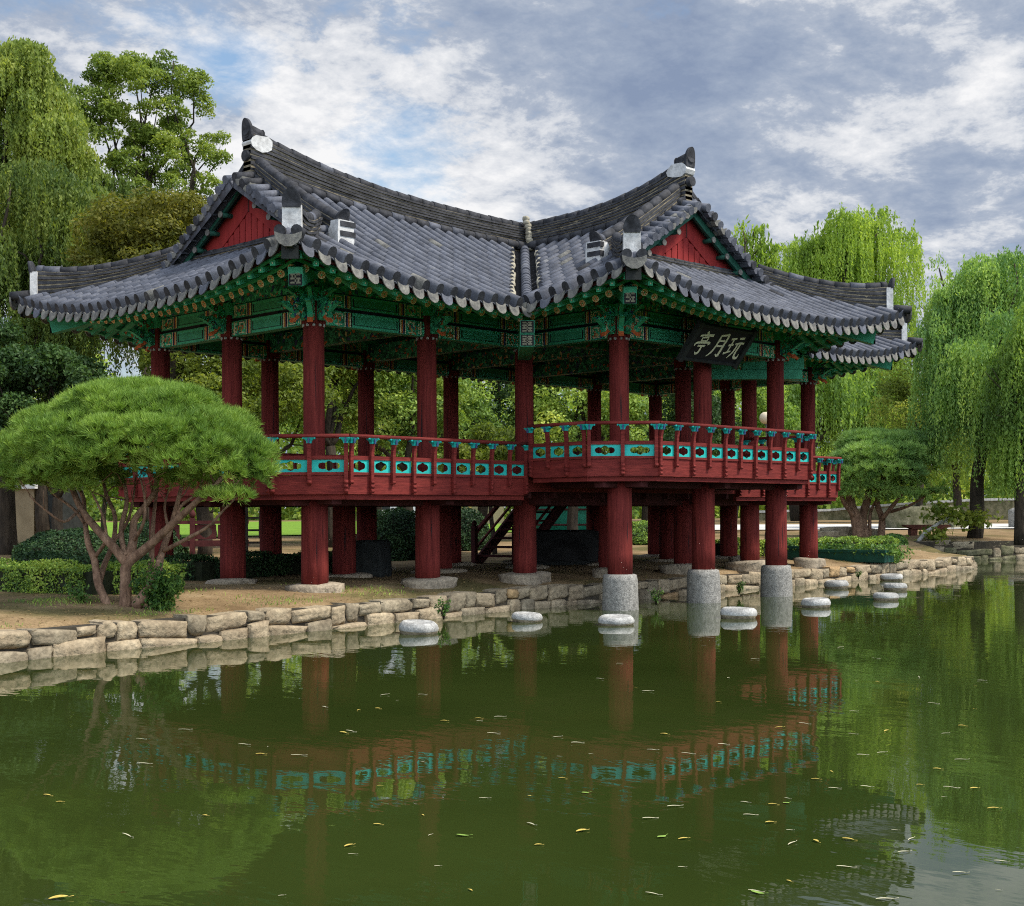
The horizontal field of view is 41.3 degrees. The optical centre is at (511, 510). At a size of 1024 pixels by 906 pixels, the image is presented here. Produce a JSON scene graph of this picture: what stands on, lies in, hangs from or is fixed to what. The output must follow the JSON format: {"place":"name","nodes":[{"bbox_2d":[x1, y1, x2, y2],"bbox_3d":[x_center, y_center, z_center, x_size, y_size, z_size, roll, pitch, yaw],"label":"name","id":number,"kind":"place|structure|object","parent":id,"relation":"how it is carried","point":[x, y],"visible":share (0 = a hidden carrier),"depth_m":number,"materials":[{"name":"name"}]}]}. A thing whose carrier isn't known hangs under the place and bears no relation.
{"place":"outdoors","nodes":[
{"label":"outdoors","id":0,"kind":"place"},
{"bbox_2d":[88,521,511,537],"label":"lawn","id":1,"kind":"structure","parent":0,"point":[291,527],"depth_m":70.98,"materials":[{"name":"green plant"}]},
{"bbox_2d":[84,459,124,529],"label":"broadleaf tree","id":2,"kind":"object","parent":1,"relation":"on","point":[112,493],"visible":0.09,"depth_m":59.81,"materials":[{"name":"green plant"}]},
{"bbox_2d":[382,507,414,512],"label":"white building","id":3,"kind":"structure","parent":0,"point":[383,508],"depth_m":107.96,"materials":[{"name":"concrete"}]},
{"bbox_2d":[0,518,1013,629],"bbox_3d":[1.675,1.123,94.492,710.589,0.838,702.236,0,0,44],"label":"ground","id":4,"kind":"structure","parent":0,"point":[291,544],"depth_m":24.90,"materials":[{"name":"beige soil"}]},
{"bbox_2d":[15,484,82,541],"bbox_3d":[-17.319,0.098,49.848,2.470,2.300,1.900,0,0,17],"label":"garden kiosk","id":5,"kind":"object","parent":4,"relation":"on","point":[25,515],"visible":0.23,"depth_m":49.13,"materials":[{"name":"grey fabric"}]},
{"bbox_2d":[0,317,126,532],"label":"broadleaf tree","id":6,"kind":"object","parent":4,"relation":"on","point":[24,369],"visible":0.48,"depth_m":36.74,"materials":[{"name":"green plant"}]},
{"bbox_2d":[10,527,118,561],"bbox_3d":[-11.995,0.923,36.998,2.587,0.983,3.290,0,0,44],"label":"dome shrub","id":7,"kind":"object","parent":4,"relation":"on","point":[71,541],"visible":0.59,"depth_m":36.12,"materials":[{"name":"green plant"}]},
{"bbox_2d":[0,35,138,532],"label":"willow tree","id":8,"kind":"object","parent":4,"relation":"on","point":[42,116],"visible":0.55,"depth_m":47.80,"materials":[{"name":"green plant"}]},
{"bbox_2d":[64,580,92,602],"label":"leafy plant","id":9,"kind":"object","parent":4,"relation":"on","point":[78,592],"visible":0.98,"depth_m":20.20,"materials":[{"name":"green plant"}]},
{"bbox_2d":[0,155,175,554],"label":"willow tree","id":10,"kind":"object","parent":4,"relation":"on","point":[50,203],"visible":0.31,"depth_m":40.72,"materials":[{"name":"green plant"}]},
{"bbox_2d":[0,557,186,594],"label":"clipped hedge","id":11,"kind":"object","parent":4,"relation":"on","point":[52,576],"visible":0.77,"depth_m":22.18,"materials":[{"name":"green plant"}]},
{"bbox_2d":[61,185,207,507],"bbox_3d":[-9.964,-3.838,38.967,4.841,10.720,4.916,0,0,44],"label":"broadleaf tree","id":12,"kind":"object","parent":4,"relation":"on","point":[148,217],"visible":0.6,"depth_m":37.87,"materials":[{"name":"green plant"}]},
{"bbox_2d":[0,374,283,608],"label":"pine tree","id":13,"kind":"object","parent":4,"relation":"on","point":[107,420],"visible":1,"depth_m":19.50,"materials":[{"name":"green plant"}]},
{"bbox_2d":[68,48,233,520],"bbox_3d":[-14.185,-8.240,52.165,5.387,19.080,6.145,0,0,44],"label":"broadleaf tree","id":14,"kind":"object","parent":4,"relation":"on","point":[141,73],"visible":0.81,"depth_m":51.49,"materials":[{"name":"green plant"}]},
{"bbox_2d":[116,520,189,557],"bbox_3d":[-10.145,0.798,37.990,2.151,1.188,2.328,0,0,44],"label":"dome shrub","id":15,"kind":"object","parent":4,"relation":"on","point":[143,537],"visible":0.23,"depth_m":37.47,"materials":[{"name":"green plant"}]},
{"bbox_2d":[129,557,191,610],"bbox_3d":[-5.188,1.097,20.021,1.001,0.842,0.686,0,0,22],"label":"leafy shrub","id":16,"kind":"object","parent":4,"relation":"on","point":[162,593],"visible":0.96,"depth_m":19.89,"materials":[{"name":"green plant"}]},
{"bbox_2d":[16,550,331,580],"bbox_3d":[-7.048,1.109,29.127,5.441,0.632,4.799,0,0,31],"label":"clipped hedge","id":17,"kind":"object","parent":4,"relation":"on","point":[206,567],"visible":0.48,"depth_m":27.45,"materials":[{"name":"green plant"}]},
{"bbox_2d":[182,507,219,535],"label":"broadleaf tree","id":18,"kind":"object","parent":4,"relation":"on","point":[211,514],"visible":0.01,"depth_m":57.87,"materials":[{"name":"green plant"}]},
{"bbox_2d":[1,582,413,626],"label":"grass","id":19,"kind":"structure","parent":4,"relation":"on","point":[58,599],"depth_m":20.72,"materials":[{"name":"green plant"}]},
{"bbox_2d":[174,510,248,553],"bbox_3d":[-8.732,0.703,38.006,2.700,1.480,0.180,0,0,-7],"label":"wooden railing","id":20,"kind":"object","parent":4,"relation":"on","point":[192,543],"visible":0.34,"depth_m":37.96,"materials":[{"name":"brown wood"}]},
{"bbox_2d":[135,349,342,554],"bbox_3d":[-8.263,-1.926,40.007,4.797,6.818,6.822,0,0,72],"label":"broadleaf tree","id":21,"kind":"object","parent":4,"relation":"on","point":[197,369],"visible":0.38,"depth_m":39.45,"materials":[{"name":"green plant"}]},
{"bbox_2d":[245,507,259,554],"bbox_3d":[-6.270,0.491,33.000,0.430,1.700,0.060,0,0,0],"label":"wooden ladder","id":22,"kind":"object","parent":4,"relation":"on","point":[246,526],"visible":0.46,"depth_m":32.97,"materials":[{"name":"wood"}]},
{"bbox_2d":[217,371,335,538],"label":"broadleaf tree","id":23,"kind":"object","parent":4,"relation":"on","point":[293,421],"visible":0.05,"depth_m":54.35,"materials":[{"name":"green plant"}]},
{"bbox_2d":[247,362,405,547],"bbox_3d":[-6.014,-2.764,45.078,4.321,8.272,5.723,0,0,69],"label":"broadleaf tree","id":24,"kind":"object","parent":4,"relation":"on","point":[343,373],"visible":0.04,"depth_m":44.90,"materials":[{"name":"green plant"}]},
{"bbox_2d":[356,540,391,576],"bbox_3d":[-2.870,0.964,27.667,0.681,0.740,0.660,0,0,14],"label":"covered box","id":25,"kind":"object","parent":4,"relation":"on","point":[373,557],"visible":0.81,"depth_m":27.38,"materials":[{"name":"grey fabric"}]},
{"bbox_2d":[325,376,459,513],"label":"broadleaf tree","id":26,"kind":"object","parent":4,"relation":"on","point":[379,466],"visible":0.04,"depth_m":55.06,"materials":[{"name":"green plant"}]},
{"bbox_2d":[377,507,414,560],"bbox_3d":[-3.111,0.615,36.998,2.358,1.490,2.671,0,0,44],"label":"dome shrub","id":27,"kind":"object","parent":4,"relation":"on","point":[396,527],"visible":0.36,"depth_m":36.16,"materials":[{"name":"green plant"}]},
{"bbox_2d":[325,372,502,510],"bbox_3d":[-3.658,-2.486,47.281,6.200,7.585,6.722,0,0,44],"label":"broadleaf tree","id":28,"kind":"object","parent":4,"relation":"on","point":[386,412],"visible":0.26,"depth_m":46.83,"materials":[{"name":"green plant"}]},
{"bbox_2d":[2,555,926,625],"bbox_3d":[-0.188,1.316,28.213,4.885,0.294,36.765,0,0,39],"label":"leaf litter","id":29,"kind":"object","parent":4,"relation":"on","point":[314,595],"visible":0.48,"depth_m":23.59,"materials":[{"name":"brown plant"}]},
{"bbox_2d":[9,118,922,610],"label":"pavilion","id":30,"kind":"structure","parent":4,"relation":"on","point":[281,254],"depth_m":26.54,"materials":[{"name":"red paint"}]},
{"bbox_2d":[676,320,758,368],"bbox_3d":[4.047,-3.260,26.686,0.622,0.756,1.920,0,0,44],"label":"name board","id":31,"kind":"object","parent":30,"relation":"hanging from","point":[715,344],"visible":1,"depth_m":26.63,"materials":[{"name":"black paint"}]},
{"bbox_2d":[440,471,503,523],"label":"beige building","id":32,"kind":"structure","parent":4,"relation":"on","point":[498,513],"depth_m":84.19,"materials":[{"name":"concrete"}]},
{"bbox_2d":[461,507,490,550],"bbox_3d":[-1.543,0.532,42.990,1.929,1.452,2.138,0,0,44],"label":"dome shrub","id":33,"kind":"object","parent":4,"relation":"on","point":[469,515],"visible":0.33,"depth_m":42.41,"materials":[{"name":"green plant"}]},
{"bbox_2d":[387,379,580,518],"bbox_3d":[-1.046,-3.260,52.464,5.943,9.003,8.031,0,0,44],"label":"broadleaf tree","id":34,"kind":"object","parent":4,"relation":"on","point":[502,394],"visible":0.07,"depth_m":51.73,"materials":[{"name":"green plant"}]},
{"bbox_2d":[0,556,973,662],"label":"stone wall","id":35,"kind":"structure","parent":4,"relation":"on","point":[93,636],"depth_m":21.93,"materials":[{"name":"stone"}]},
{"bbox_2d":[431,597,451,619],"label":"wall weed","id":36,"kind":"object","parent":35,"relation":"attached to","point":[444,609],"depth_m":22.89,"materials":[{"name":"green plant"}]},
{"bbox_2d":[648,587,664,604],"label":"wall weed","id":37,"kind":"object","parent":35,"relation":"attached to","point":[655,597],"depth_m":26.06,"materials":[{"name":"green plant"}]},
{"bbox_2d":[736,579,745,594],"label":"wall weed","id":38,"kind":"object","parent":35,"relation":"attached to","point":[739,587],"depth_m":29.10,"materials":[{"name":"green plant"}]},
{"bbox_2d":[437,421,550,553],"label":"broadleaf tree","id":39,"kind":"object","parent":4,"relation":"on","point":[484,432],"visible":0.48,"depth_m":39.70,"materials":[{"name":"green plant"}]},
{"bbox_2d":[16,342,1013,520],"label":"wood","id":40,"kind":"object","parent":4,"relation":"on","point":[288,513],"depth_m":120.89,"materials":[{"name":"green plant"}]},
{"bbox_2d":[471,452,578,563],"bbox_3d":[0.375,-0.067,34.698,1.383,2.950,2.965,0,0,35],"label":"timber stair","id":41,"kind":"object","parent":4,"relation":"on","point":[503,529],"visible":0.39,"depth_m":34.32,"materials":[{"name":"brown wood"}]},
{"bbox_2d":[536,507,585,529],"bbox_3d":[2.641,-0.473,58.000,4.000,2.800,4.000,0,0,44],"label":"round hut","id":42,"kind":"object","parent":4,"relation":"on","point":[560,523],"visible":0.12,"depth_m":56.16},
{"bbox_2d":[536,529,598,564],"bbox_3d":[1.195,0.874,33.053,1.770,0.860,1.010,0,0,-3],"label":"covered crate","id":43,"kind":"object","parent":4,"relation":"on","point":[567,547],"visible":0.84,"depth_m":32.61,"materials":[{"name":"grey fabric"}]},
{"bbox_2d":[496,382,664,529],"bbox_3d":[2.345,-2.659,50.108,5.199,7.789,7.071,0,0,78],"label":"broadleaf tree","id":44,"kind":"object","parent":4,"relation":"on","point":[548,410],"visible":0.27,"depth_m":49.46,"materials":[{"name":"green plant"}]},
{"bbox_2d":[632,520,647,544],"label":"dome shrub","id":45,"kind":"object","parent":4,"relation":"on","point":[640,532],"visible":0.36,"depth_m":45.28,"materials":[{"name":"green plant"}]},
{"bbox_2d":[556,391,741,520],"bbox_3d":[5.824,-2.606,54.440,6.435,7.670,7.440,0,0,44],"label":"broadleaf tree","id":46,"kind":"object","parent":4,"relation":"on","point":[716,413],"visible":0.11,"depth_m":53.59,"materials":[{"name":"green plant"}]},
{"bbox_2d":[728,555,739,561],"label":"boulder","id":47,"kind":"object","parent":4,"relation":"on","point":[733,558],"visible":0.17,"depth_m":34.20,"materials":[{"name":"grey stone"}]},
{"bbox_2d":[663,385,820,519],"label":"broadleaf tree","id":48,"kind":"object","parent":4,"relation":"on","point":[792,421],"visible":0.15,"depth_m":59.38,"materials":[{"name":"green plant"}]},
{"bbox_2d":[759,412,766,538],"bbox_3d":[8.635,-1.106,46.000,0.492,4.490,0.500,0,0,44],"label":"street lamp","id":49,"kind":"object","parent":4,"relation":"on","point":[763,417],"visible":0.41,"depth_m":45.87,"materials":[{"name":"grey metal"}]},
{"bbox_2d":[731,214,806,269],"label":"willow tree","id":50,"kind":"object","parent":4,"relation":"on","point":[761,249],"visible":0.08,"depth_m":104.77,"materials":[{"name":"green plant"}]},
{"bbox_2d":[764,539,818,559],"bbox_3d":[7.579,1.034,36.737,1.416,0.561,0.655,0,0,36],"label":"planter box","id":51,"kind":"object","parent":4,"relation":"on","point":[792,551],"visible":0.26,"depth_m":36.49,"materials":[{"name":"green plastic"}]},
{"bbox_2d":[715,535,899,556],"bbox_3d":[8.572,1.031,39.041,6.890,0.716,1.410,0,0,-33],"label":"clipped hedge","id":52,"kind":"object","parent":4,"relation":"on","point":[851,539],"visible":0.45,"depth_m":39.16,"materials":[{"name":"green plant"}]},
{"bbox_2d":[738,363,917,488],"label":"willow tree","id":53,"kind":"object","parent":4,"relation":"on","point":[843,405],"visible":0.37,"depth_m":83.53,"materials":[{"name":"green plant"}]},
{"bbox_2d":[818,530,839,536],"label":"boulder","id":54,"kind":"object","parent":4,"relation":"on","point":[831,533],"visible":0.47,"depth_m":52.62,"materials":[{"name":"grey stone"}]},
{"bbox_2d":[820,526,877,535],"bbox_3d":[13.359,0.851,53.994,2.274,0.483,1.289,0,0,0],"label":"boulder","id":55,"kind":"object","parent":4,"relation":"on","point":[845,530],"visible":0.42,"depth_m":53.53,"materials":[{"name":"grey stone"}]},
{"bbox_2d":[774,202,925,520],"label":"willow tree","id":56,"kind":"object","parent":4,"relation":"on","point":[856,247],"visible":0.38,"depth_m":93.66,"materials":[{"name":"green plant"}]},
{"bbox_2d":[818,542,903,562],"bbox_3d":[9.465,1.126,37.336,2.438,0.532,0.896,0,0,36],"label":"planter box","id":57,"kind":"object","parent":4,"relation":"on","point":[884,553],"visible":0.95,"depth_m":37.01,"materials":[{"name":"green plastic"}]},
{"bbox_2d":[874,538,916,563],"bbox_3d":[10.578,1.111,37.662,1.322,0.729,1.794,0,0,8],"label":"trailing ivy","id":58,"kind":"object","parent":57,"relation":"in","point":[897,558],"visible":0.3,"depth_m":37.57,"materials":[{"name":"green plant"}]},
{"bbox_2d":[759,498,1013,519],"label":"garden wall","id":59,"kind":"structure","parent":4,"relation":"on","point":[993,505],"depth_m":97.02,"materials":[{"name":"stone"}]},
{"bbox_2d":[822,426,954,536],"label":"pine tree","id":60,"kind":"object","parent":4,"relation":"on","point":[865,464],"visible":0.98,"depth_m":51.62,"materials":[{"name":"green plant"}]},
{"bbox_2d":[881,533,908,544],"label":"dome shrub","id":61,"kind":"object","parent":4,"relation":"on","point":[901,538],"visible":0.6,"depth_m":47.67,"materials":[{"name":"green plant"}]},
{"bbox_2d":[863,331,972,505],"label":"broadleaf tree","id":62,"kind":"object","parent":4,"relation":"on","point":[901,392],"visible":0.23,"depth_m":66.03,"materials":[{"name":"green plant"}]},
{"bbox_2d":[882,504,960,527],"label":"boulder","id":63,"kind":"object","parent":4,"relation":"on","point":[898,519],"visible":0.32,"depth_m":65.11,"materials":[{"name":"stone"}]},
{"bbox_2d":[902,524,950,535],"bbox_3d":[16.327,0.778,53.500,1.843,0.480,0.500,0,0,-1],"label":"stone bench","id":64,"kind":"object","parent":4,"relation":"on","point":[912,530],"visible":0.6,"depth_m":53.26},
{"bbox_2d":[858,399,1005,509],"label":"willow tree","id":65,"kind":"object","parent":4,"relation":"on","point":[957,490],"visible":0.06,"depth_m":81.90,"materials":[{"name":"green plant"}]},
{"bbox_2d":[905,489,1003,544],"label":"leaning sapling","id":66,"kind":"object","parent":4,"relation":"on","point":[968,517],"visible":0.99,"depth_m":49.81,"materials":[{"name":"plant"}]},
{"bbox_2d":[935,552,977,568],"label":"stone wall","id":67,"kind":"structure","parent":4,"relation":"on","point":[974,564],"depth_m":42.27,"materials":[{"name":"stone"}]},
{"bbox_2d":[906,244,1023,538],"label":"willow tree","id":68,"kind":"object","parent":4,"relation":"on","point":[968,318],"visible":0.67,"depth_m":51.74,"materials":[{"name":"green plant"}]},
{"bbox_2d":[908,540,1023,559],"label":"stone wall","id":69,"kind":"structure","parent":4,"relation":"on","point":[992,550],"depth_m":49.59,"materials":[{"name":"stone"}]},
{"bbox_2d":[979,303,1023,544],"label":"willow tree","id":70,"kind":"object","parent":4,"relation":"on","point":[1005,374],"visible":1,"depth_m":46.85,"materials":[{"name":"green plant"}]},
{"bbox_2d":[1008,508,1013,526],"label":"boulder","id":71,"kind":"object","parent":4,"relation":"on","point":[1010,517],"visible":0.2,"depth_m":65.92,"materials":[{"name":"stone"}]},
{"bbox_2d":[0,559,1023,905],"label":"water","id":72,"kind":"structure","parent":0,"point":[504,715],"depth_m":10.18,"materials":[{"name":"green liquid"}]},
{"bbox_2d":[49,895,73,898],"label":"fallen leaf","id":73,"kind":"object","parent":72,"relation":"on","point":[56,896],"visible":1,"depth_m":6.59,"materials":[{"name":"yellow plant"}]},
{"bbox_2d":[399,619,438,634],"bbox_3d":[-1.445,1.921,20.880,0.641,0.451,0.619,3,3,15],"label":"round stone","id":74,"kind":"object","parent":72,"relation":"in","point":[417,627],"visible":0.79,"depth_m":20.64,"materials":[{"name":"grey stone"}]},
{"bbox_2d":[512,611,542,622],"bbox_3d":[0.255,1.905,23.012,0.507,0.363,0.559,2,1,-33],"label":"round stone","id":75,"kind":"object","parent":72,"relation":"in","point":[523,616],"visible":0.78,"depth_m":22.81,"materials":[{"name":"grey stone"}]},
{"bbox_2d":[598,614,634,625],"bbox_3d":[1.705,1.898,22.256,0.589,0.370,0.586,3,5,42],"label":"round stone","id":76,"kind":"object","parent":72,"relation":"in","point":[615,620],"visible":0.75,"depth_m":22.05,"materials":[{"name":"grey stone"}]},
{"bbox_2d":[720,607,756,618],"bbox_3d":[3.907,1.895,23.496,0.635,0.453,0.590,1,0,31],"label":"round stone","id":77,"kind":"object","parent":72,"relation":"in","point":[738,613],"visible":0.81,"depth_m":23.27,"materials":[{"name":"grey stone"}]},
{"bbox_2d":[801,597,830,607],"bbox_3d":[5.835,1.882,26.042,0.580,0.424,0.579,-2,0,-33],"label":"round stone","id":78,"kind":"object","parent":72,"relation":"in","point":[817,602],"visible":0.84,"depth_m":25.82,"materials":[{"name":"grey stone"}]},
{"bbox_2d":[824,580,848,588],"bbox_3d":[7.710,1.876,32.295,0.598,0.454,0.599,-3,0,34],"label":"round stone","id":79,"kind":"object","parent":72,"relation":"in","point":[836,584],"visible":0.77,"depth_m":32.06,"materials":[{"name":"grey stone"}]},
{"bbox_2d":[873,592,898,600],"bbox_3d":[7.693,1.868,27.998,0.489,0.370,0.553,1,-1,-29],"label":"round stone","id":80,"kind":"object","parent":72,"relation":"in","point":[886,596],"visible":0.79,"depth_m":27.79,"materials":[{"name":"grey stone"}]},
{"bbox_2d":[880,573,902,580],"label":"round stone","id":81,"kind":"object","parent":72,"relation":"in","point":[892,577],"visible":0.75,"depth_m":35.51,"materials":[{"name":"grey stone"}]},
{"bbox_2d":[883,583,906,590],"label":"round stone","id":82,"kind":"object","parent":72,"relation":"in","point":[895,586],"visible":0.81,"depth_m":31.17,"materials":[{"name":"grey stone"}]},
{"bbox_2d":[0,0,1023,510],"label":"sky","id":83,"kind":"structure","parent":0,"point":[790,112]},
{"bbox_2d":[715,524,1013,529],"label":"path","id":84,"kind":"structure","parent":0,"point":[790,526],"depth_m":68.56,"materials":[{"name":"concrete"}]}
]}

